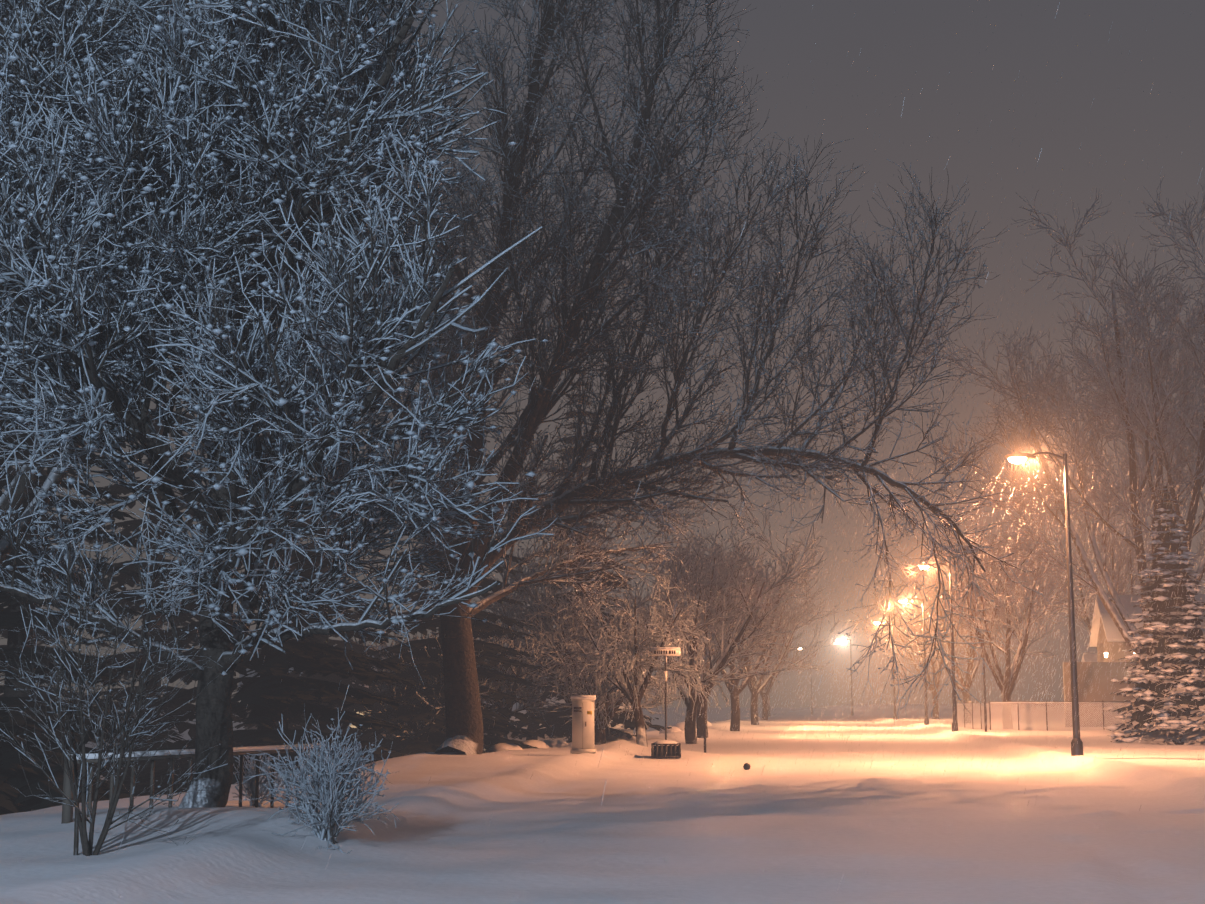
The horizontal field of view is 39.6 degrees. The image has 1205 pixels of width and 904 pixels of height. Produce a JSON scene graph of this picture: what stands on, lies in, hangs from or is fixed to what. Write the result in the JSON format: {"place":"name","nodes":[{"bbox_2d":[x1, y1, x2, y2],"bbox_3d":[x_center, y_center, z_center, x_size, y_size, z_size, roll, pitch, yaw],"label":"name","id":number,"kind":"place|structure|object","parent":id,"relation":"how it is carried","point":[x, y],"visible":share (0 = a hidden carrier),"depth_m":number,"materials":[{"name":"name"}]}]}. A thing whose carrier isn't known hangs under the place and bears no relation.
{"place":"outdoors","nodes":[
{"label":"outdoors","id":0,"kind":"place"},
{"bbox_2d":[0,704,1204,903],"bbox_3d":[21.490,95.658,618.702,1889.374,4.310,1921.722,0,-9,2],"label":"snow ground","id":1,"kind":"structure","parent":0,"point":[908,830],"depth_m":21.89,"materials":[{"name":"white snow"}]},
{"bbox_2d":[0,390,130,810],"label":"conifer wood","id":2,"kind":"object","parent":1,"relation":"on","point":[4,633],"visible":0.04,"depth_m":56.74,"materials":[{"name":"plant"}]},
{"bbox_2d":[0,328,172,814],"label":"conifer wood","id":3,"kind":"object","parent":1,"relation":"on","point":[13,800],"visible":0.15,"depth_m":35.04,"materials":[{"name":"green wood"}]},
{"bbox_2d":[0,523,243,855],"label":"shrub","id":4,"kind":"object","parent":1,"relation":"on","point":[80,827],"visible":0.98,"depth_m":17.34,"materials":[{"name":"brown plant"}]},
{"bbox_2d":[46,358,250,803],"bbox_3d":[-13.999,2.870,52.803,8.632,21.090,7.961,6,-11,-37],"label":"conifer wood","id":5,"kind":"object","parent":1,"relation":"on","point":[183,726],"visible":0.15,"depth_m":51.31,"materials":[{"name":"plant"}]},
{"bbox_2d":[61,744,320,823],"bbox_3d":[-6.339,4.706,23.492,2.499,1.115,6.721,-3,-9,20],"label":"deck railing","id":6,"kind":"object","parent":1,"relation":"on","point":[67,813],"visible":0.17,"depth_m":21.94,"materials":[{"name":"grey wood"}]},
{"bbox_2d":[0,0,440,563],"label":"tree","id":7,"kind":"object","parent":1,"relation":"on","point":[5,545],"visible":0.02,"depth_m":24.64,"materials":[{"name":"brown plant"}]},
{"bbox_2d":[233,755,290,806],"bbox_3d":[-5.157,4.939,25.360,0.977,0.953,1.086,1,-9,-7],"label":"bush","id":8,"kind":"object","parent":1,"relation":"on","point":[250,784],"visible":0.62,"depth_m":25.23,"materials":[{"name":"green plant"}]},
{"bbox_2d":[94,131,432,796],"bbox_3d":[-8.780,-0.333,47.552,10.134,23.070,9.874,0,-9,2],"label":"conifer wood","id":9,"kind":"object","parent":1,"relation":"on","point":[268,696],"visible":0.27,"depth_m":45.43,"materials":[{"name":"plant"}]},
{"bbox_2d":[0,0,557,807],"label":"tree","id":10,"kind":"object","parent":1,"relation":"on","point":[116,258],"visible":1,"depth_m":19.05,"materials":[{"name":"white plant"}]},
{"bbox_2d":[232,709,399,853],"bbox_3d":[-3.388,3.974,19.757,2.011,1.994,2.200,0,-9,2],"label":"snowy shrub","id":11,"kind":"object","parent":1,"relation":"on","point":[329,794],"visible":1,"depth_m":19.52,"materials":[{"name":"white plant"}]},
{"bbox_2d":[232,327,403,762],"bbox_3d":[-11.299,4.444,66.324,9.583,22.080,8.535,-6,-10,36],"label":"conifer wood","id":12,"kind":"object","parent":1,"relation":"on","point":[333,677],"visible":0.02,"depth_m":64.46,"materials":[{"name":"plant"}]},
{"bbox_2d":[237,639,420,763],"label":"conifer tree","id":13,"kind":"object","parent":1,"relation":"on","point":[252,675],"depth_m":90.57,"materials":[{"name":"green plant"}]},
{"bbox_2d":[331,609,497,753],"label":"yard tree","id":14,"kind":"object","parent":1,"relation":"on","point":[381,690],"visible":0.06,"depth_m":65.02,"materials":[{"name":"green plant"}]},
{"bbox_2d":[360,632,517,752],"bbox_3d":[-5.597,8.510,56.862,4.999,5.994,6.631,-6,-10,34],"label":"yard shrub","id":15,"kind":"object","parent":1,"relation":"on","point":[417,727],"visible":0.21,"depth_m":56.27,"materials":[{"name":"green plant"}]},
{"bbox_2d":[347,224,552,758],"bbox_3d":[-5.454,1.669,58.471,8.746,20.100,8.598,0,-9,2],"label":"conifer wood","id":16,"kind":"object","parent":1,"relation":"on","point":[435,735],"visible":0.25,"depth_m":56.54,"materials":[{"name":"plant"}]},
{"bbox_2d":[259,721,711,791],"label":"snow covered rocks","id":17,"kind":"object","parent":1,"relation":"on","point":[545,743],"visible":0.38,"depth_m":59.61,"materials":[{"name":"white snow"}]},
{"bbox_2d":[431,614,566,738],"bbox_3d":[-4.118,8.740,61.472,5.773,5.524,5.300,-2,-9,15],"label":"yard shrub","id":18,"kind":"object","parent":1,"relation":"on","point":[520,671],"visible":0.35,"depth_m":60.73,"materials":[{"name":"green plant"}]},
{"bbox_2d":[469,540,620,740],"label":"yard tree","id":19,"kind":"object","parent":1,"relation":"on","point":[509,613],"visible":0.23,"depth_m":70.96,"materials":[{"name":"brown plant"}]},
{"bbox_2d":[483,691,632,750],"bbox_3d":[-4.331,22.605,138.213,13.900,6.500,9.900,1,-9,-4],"label":"bush","id":20,"kind":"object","parent":1,"relation":"on","point":[619,727],"depth_m":134.00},
{"bbox_2d":[570,695,595,753],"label":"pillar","id":21,"kind":"structure","parent":1,"relation":"on","point":[583,711],"depth_m":47.52,"materials":[{"name":"white paint"}]},
{"bbox_2d":[504,360,671,739],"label":"conifer wood","id":22,"kind":"object","parent":1,"relation":"on","point":[559,731],"visible":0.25,"depth_m":68.86,"materials":[{"name":"plant"}]},
{"bbox_2d":[505,577,684,742],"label":"tree","id":23,"kind":"object","parent":1,"relation":"on","point":[541,614],"visible":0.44,"depth_m":67.12,"materials":[{"name":"brown plant"}]},
{"bbox_2d":[530,618,698,744],"bbox_3d":[0.414,8.619,62.194,5.787,5.008,6.568,3,-9,-20],"label":"tree","id":24,"kind":"object","parent":1,"relation":"on","point":[600,738],"visible":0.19,"depth_m":61.68,"materials":[{"name":"brown plant"}]},
{"bbox_2d":[535,568,720,746],"bbox_3d":[0.965,7.198,56.858,5.828,6.184,6.411,2,-9,-13],"label":"tree","id":25,"kind":"object","parent":1,"relation":"on","point":[615,664],"visible":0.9,"depth_m":56.30,"materials":[{"name":"brown plant"}]},
{"bbox_2d":[251,0,1051,754],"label":"tree","id":26,"kind":"object","parent":1,"relation":"on","point":[463,712],"visible":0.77,"depth_m":41.87,"materials":[{"name":"brown plant"}]},
{"bbox_2d":[650,647,680,739],"bbox_3d":[1.984,7.989,52.690,0.724,3.655,0.698,7,-11,-40],"label":"signpost","id":27,"kind":"object","parent":1,"relation":"on","point":[670,651],"visible":0.94,"depth_m":52.90,"materials":[{"name":"grey metal"}]},
{"bbox_2d":[651,740,680,757],"bbox_3d":[1.992,9.308,52.504,0.920,0.550,0.920,0,-9,2],"label":"sign planter","id":28,"kind":"object","parent":1,"relation":"on","point":[660,751],"visible":1,"depth_m":52.08,"materials":[{"name":"grey paint"}]},
{"bbox_2d":[591,526,783,737],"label":"street tree","id":29,"kind":"object","parent":1,"relation":"on","point":[701,720],"visible":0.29,"depth_m":82.64,"materials":[{"name":"brown plant"}]},
{"bbox_2d":[703,724,706,752],"bbox_3d":[3.637,10.221,59.398,0.111,1.100,0.111,-4,-9,24],"label":"marker post","id":30,"kind":"object","parent":1,"relation":"on","point":[704,731],"visible":0.88,"depth_m":59.38,"materials":[{"name":"grey paint"}]},
{"bbox_2d":[633,534,825,743],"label":"street tree","id":31,"kind":"object","parent":1,"relation":"on","point":[723,655],"visible":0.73,"depth_m":70.19,"materials":[{"name":"brown plant"}]},
{"bbox_2d":[645,504,826,730],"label":"street tree","id":32,"kind":"object","parent":1,"relation":"on","point":[735,717],"visible":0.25,"depth_m":102.77,"materials":[{"name":"brown plant"}]},
{"bbox_2d":[743,763,750,769],"bbox_3d":[3.796,8.272,43.999,0.185,0.200,0.185,-4,-9,24],"label":"ball","id":33,"kind":"object","parent":1,"relation":"on","point":[746,766],"visible":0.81,"depth_m":43.94,"materials":[{"name":"grey paint"}]},
{"bbox_2d":[743,590,803,716],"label":"tree","id":34,"kind":"object","parent":1,"relation":"on","point":[768,694],"visible":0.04,"depth_m":211.86,"materials":[{"name":"brown plant"}]},
{"bbox_2d":[720,584,827,719],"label":"street tree","id":35,"kind":"object","parent":1,"relation":"on","point":[765,692],"visible":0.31,"depth_m":165.53,"materials":[{"name":"brown plant"}]},
{"bbox_2d":[704,544,855,724],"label":"street tree","id":36,"kind":"object","parent":1,"relation":"on","point":[754,697],"visible":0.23,"depth_m":131.78,"materials":[{"name":"brown plant"}]},
{"bbox_2d":[799,648,812,714],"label":"street lamp","id":37,"kind":"object","parent":1,"relation":"on","point":[811,686],"visible":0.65,"depth_m":218.85,"materials":[{"name":"grey metal"}]},
{"bbox_2d":[835,638,853,715],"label":"street lamp","id":38,"kind":"object","parent":1,"relation":"on","point":[852,713],"visible":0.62,"depth_m":187.23,"materials":[{"name":"grey metal"}]},
{"bbox_2d":[874,621,896,719],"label":"street lamp","id":39,"kind":"object","parent":1,"relation":"on","point":[894,698],"visible":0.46,"depth_m":145.62,"materials":[{"name":"grey metal"}]},
{"bbox_2d":[846,576,966,718],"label":"street tree","id":40,"kind":"object","parent":1,"relation":"on","point":[932,688],"visible":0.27,"depth_m":157.15,"materials":[{"name":"brown plant"}]},
{"bbox_2d":[898,598,928,724],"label":"street lamp","id":41,"kind":"object","parent":1,"relation":"on","point":[926,720],"visible":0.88,"depth_m":114.24,"materials":[{"name":"grey metal"}]},
{"bbox_2d":[918,563,957,731],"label":"street lamp","id":42,"kind":"object","parent":1,"relation":"on","point":[953,681],"visible":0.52,"depth_m":85.65,"materials":[{"name":"grey metal"}]},
{"bbox_2d":[867,547,1039,722],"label":"street tree","id":43,"kind":"object","parent":1,"relation":"on","point":[965,684],"visible":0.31,"depth_m":125.79,"materials":[{"name":"brown plant"}]},
{"bbox_2d":[982,635,986,731],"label":"utility pole","id":44,"kind":"object","parent":1,"relation":"on","point":[985,709],"visible":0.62,"depth_m":90.31,"materials":[{"name":"grey paint"}]},
{"bbox_2d":[917,504,1089,728],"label":"street tree","id":45,"kind":"object","parent":1,"relation":"on","point":[1027,616],"visible":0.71,"depth_m":99.24,"materials":[{"name":"brown plant"}]},
{"bbox_2d":[956,700,1131,730],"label":"chain link fence","id":46,"kind":"object","parent":1,"relation":"on","point":[1027,719],"visible":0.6,"depth_m":93.98,"materials":[{"name":"grey metal"}]},
{"bbox_2d":[1005,452,1083,755],"bbox_3d":[12.495,4.381,47.416,1.862,8.869,0.339,-1,-9,6],"label":"street lamp","id":47,"kind":"object","parent":1,"relation":"on","point":[1077,749],"visible":0.94,"depth_m":47.27,"materials":[{"name":"grey metal"}]},
{"bbox_2d":[896,175,1204,653],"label":"elm tree","id":48,"kind":"object","parent":1,"relation":"on","point":[1118,403],"visible":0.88,"depth_m":80.14,"materials":[{"name":"brown plant"}]},
{"bbox_2d":[1081,653,1097,661],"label":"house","id":49,"kind":"structure","parent":1,"relation":"on","point":[1091,658],"depth_m":147.55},
{"bbox_2d":[1063,662,1136,726],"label":"garage wall","id":50,"kind":"structure","parent":1,"relation":"on","point":[1102,685],"depth_m":106.25,"materials":[{"name":"beige paint"}]},
{"bbox_2d":[1038,485,1204,648],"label":"tree","id":51,"kind":"object","parent":1,"relation":"on","point":[1086,619],"visible":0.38,"depth_m":117.61,"materials":[{"name":"plant"}]},
{"bbox_2d":[1089,594,1204,663],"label":"house","id":52,"kind":"structure","parent":1,"relation":"on","point":[1111,630],"depth_m":109.79,"materials":[{"name":"beige paint"}]},
{"bbox_2d":[1102,482,1204,744],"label":"spruce","id":53,"kind":"object","parent":1,"relation":"on","point":[1192,658],"visible":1,"depth_m":64.04,"materials":[{"name":"green plant"}]},
{"bbox_2d":[0,0,1204,707],"label":"sky","id":54,"kind":"structure","parent":0,"point":[904,44],"materials":[{"name":"grey"}]},
{"bbox_2d":[1,2,1204,890],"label":"falling snow","id":55,"kind":"structure","parent":0,"point":[928,539],"depth_m":49.17,"materials":[{"name":"white snow"}]}
]}

